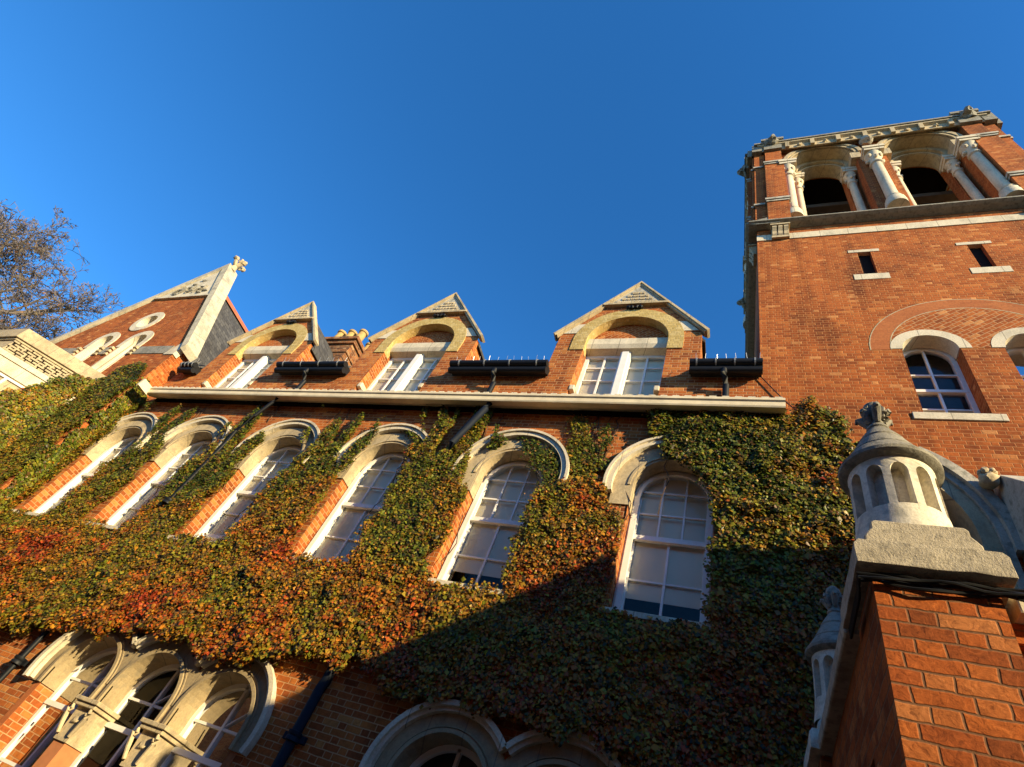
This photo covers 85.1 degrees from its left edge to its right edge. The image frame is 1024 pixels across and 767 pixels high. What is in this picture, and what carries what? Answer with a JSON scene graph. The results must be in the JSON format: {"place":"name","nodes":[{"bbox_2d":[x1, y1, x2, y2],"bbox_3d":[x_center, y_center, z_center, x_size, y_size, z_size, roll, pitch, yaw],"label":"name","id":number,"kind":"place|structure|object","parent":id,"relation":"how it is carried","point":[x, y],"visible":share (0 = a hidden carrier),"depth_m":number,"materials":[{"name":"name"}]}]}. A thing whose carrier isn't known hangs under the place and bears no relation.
{"place":"outdoors","nodes":[
{"label":"outdoors","id":0,"kind":"place"},
{"bbox_2d":[0,0,1023,360],"label":"sky","id":1,"kind":"structure","parent":0,"point":[373,163],"materials":[{"name":"blue"}]},
{"label":"ground","id":2,"kind":"structure","parent":0,"visible":0},
{"bbox_2d":[0,199,125,340],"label":"bare tree","id":3,"kind":"object","parent":2,"relation":"on","point":[13,249],"visible":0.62,"depth_m":29.77,"materials":[{"name":"brown plant"}]},
{"bbox_2d":[0,255,247,497],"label":"gabled wing","id":4,"kind":"structure","parent":2,"relation":"on","point":[165,334],"depth_m":16.82,"materials":[{"name":"red brick"}]},
{"bbox_2d":[74,332,120,361],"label":"lancet window","id":5,"kind":"structure","parent":4,"relation":"in","point":[105,340],"depth_m":16.63,"materials":[{"name":"stone"}]},
{"bbox_2d":[91,331,153,372],"bbox_3d":[-11.049,-0.543,15.485,1.017,2.802,0.366,1,-52,23],"label":"lancet window","id":6,"kind":"structure","parent":4,"relation":"in","point":[139,339],"depth_m":15.91,"materials":[{"name":"stone"}]},
{"bbox_2d":[129,312,164,330],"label":"roundel window","id":7,"kind":"structure","parent":4,"relation":"in","point":[147,321],"depth_m":17.24,"materials":[{"name":"stone"}]},
{"bbox_2d":[0,281,785,766],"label":"school building","id":8,"kind":"structure","parent":2,"relation":"on","point":[630,357],"depth_m":8.97,"materials":[{"name":"red brick"}]},
{"bbox_2d":[12,412,159,516],"bbox_3d":[-9.027,1.801,12.169,1.945,3.044,0.484,1,-52,23],"label":"window","id":9,"kind":"structure","parent":8,"relation":"in","point":[131,428],"depth_m":12.75,"materials":[{"name":"white paint"}]},
{"bbox_2d":[0,614,276,766],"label":"triple window","id":10,"kind":"structure","parent":8,"relation":"in","point":[210,709],"depth_m":7.21,"materials":[{"name":"beige stone"}]},
{"bbox_2d":[0,397,278,682],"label":"downpipe","id":11,"kind":"object","parent":8,"relation":"attached to","point":[18,660],"visible":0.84,"depth_m":10.04,"materials":[{"name":"black metal"}]},
{"bbox_2d":[80,415,232,530],"bbox_3d":[-6.937,1.822,11.300,1.945,3.044,0.484,1,-52,23],"label":"window","id":12,"kind":"structure","parent":8,"relation":"in","point":[200,431],"depth_m":11.90,"materials":[{"name":"white paint"}]},
{"bbox_2d":[166,419,321,543],"bbox_3d":[-4.722,1.845,10.379,1.945,3.044,0.484,1,-52,23],"label":"window","id":13,"kind":"structure","parent":8,"relation":"in","point":[282,439],"depth_m":10.91,"materials":[{"name":"white paint"}]},
{"bbox_2d":[282,423,430,567],"bbox_3d":[-2.455,1.868,9.436,1.945,3.044,0.484,1,-52,23],"label":"window","id":14,"kind":"structure","parent":8,"relation":"in","point":[374,468],"depth_m":9.84,"materials":[{"name":"white paint"}]},
{"bbox_2d":[271,402,491,766],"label":"downpipe","id":15,"kind":"object","parent":8,"relation":"attached to","point":[293,736],"visible":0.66,"depth_m":6.47,"materials":[{"name":"black metal"}]},
{"bbox_2d":[0,395,858,766],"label":"climbing creeper","id":16,"kind":"object","parent":8,"relation":"attached to","point":[660,679],"visible":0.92,"depth_m":7.30,"materials":[{"name":"green plant"}]},
{"bbox_2d":[359,699,620,766],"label":"double window","id":17,"kind":"structure","parent":8,"relation":"in","point":[416,736],"depth_m":5.89,"materials":[{"name":"beige stone"}]},
{"bbox_2d":[415,428,569,598],"bbox_3d":[-0.182,1.891,8.491,1.945,3.044,0.484,1,-52,23],"label":"window","id":18,"kind":"structure","parent":8,"relation":"in","point":[498,483],"depth_m":8.82,"materials":[{"name":"white paint"}]},
{"bbox_2d":[600,435,746,632],"bbox_3d":[2.125,1.914,7.532,1.945,3.044,0.484,1,-52,23],"label":"window","id":19,"kind":"structure","parent":8,"relation":"in","point":[664,553],"depth_m":7.70,"materials":[{"name":"white paint"}]},
{"bbox_2d":[760,376,796,410],"bbox_3d":[4.372,0.332,8.555,1.005,1.448,0.016,1,-52,23],"label":"cable","id":20,"kind":"object","parent":8,"relation":"attached to","point":[777,393],"depth_m":8.86,"materials":[{"name":"black metal"}]},
{"label":"courtyard paving","id":21,"kind":"structure","parent":0,"visible":0},
{"bbox_2d":[0,329,104,430],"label":"stone bay","id":22,"kind":"object","parent":21,"relation":"on","point":[29,357],"visible":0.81,"depth_m":13.79,"materials":[{"name":"beige stone"}]},
{"bbox_2d":[0,373,46,428],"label":"window frame","id":23,"kind":"structure","parent":22,"relation":"in","point":[6,378],"depth_m":13.21,"materials":[{"name":"white paint"}]},
{"bbox_2d":[0,360,149,512],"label":"climbing creeper","id":24,"kind":"object","parent":22,"relation":"attached to","point":[24,444],"visible":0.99,"depth_m":12.86,"materials":[{"name":"green plant"}]},
{"bbox_2d":[804,586,842,766],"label":"brick pier","id":25,"kind":"structure","parent":21,"relation":"on","point":[820,651],"depth_m":4.80,"materials":[{"name":"stone"}]},
{"bbox_2d":[737,105,1023,752],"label":"bell tower","id":26,"kind":"structure","parent":21,"relation":"on","point":[883,265],"depth_m":10.51,"materials":[{"name":"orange brick"}]},
{"bbox_2d":[890,330,1009,421],"bbox_3d":[6.547,-0.066,8.574,1.079,2.275,0.363,1,-52,23],"label":"window","id":27,"kind":"structure","parent":26,"relation":"in","point":[947,346],"depth_m":8.82,"materials":[{"name":"white paint"}]},
{"bbox_2d":[991,327,1023,379],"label":"window","id":28,"kind":"structure","parent":26,"relation":"in","point":[1012,339],"depth_m":8.75,"materials":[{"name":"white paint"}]},
{"bbox_2d":[818,598,1023,766],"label":"gateway wall","id":29,"kind":"structure","parent":21,"relation":"on","point":[846,736],"depth_m":3.36,"materials":[{"name":"brick"}]},
{"bbox_2d":[838,401,1023,766],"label":"brick pier","id":30,"kind":"structure","parent":21,"relation":"on","point":[944,672],"depth_m":2.62,"materials":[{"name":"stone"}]},
{"bbox_2d":[848,571,1023,638],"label":"cable bundle","id":31,"kind":"object","parent":30,"relation":"attached to","point":[907,581],"visible":1,"depth_m":2.70,"materials":[{"name":"black plastic"}]}
]}

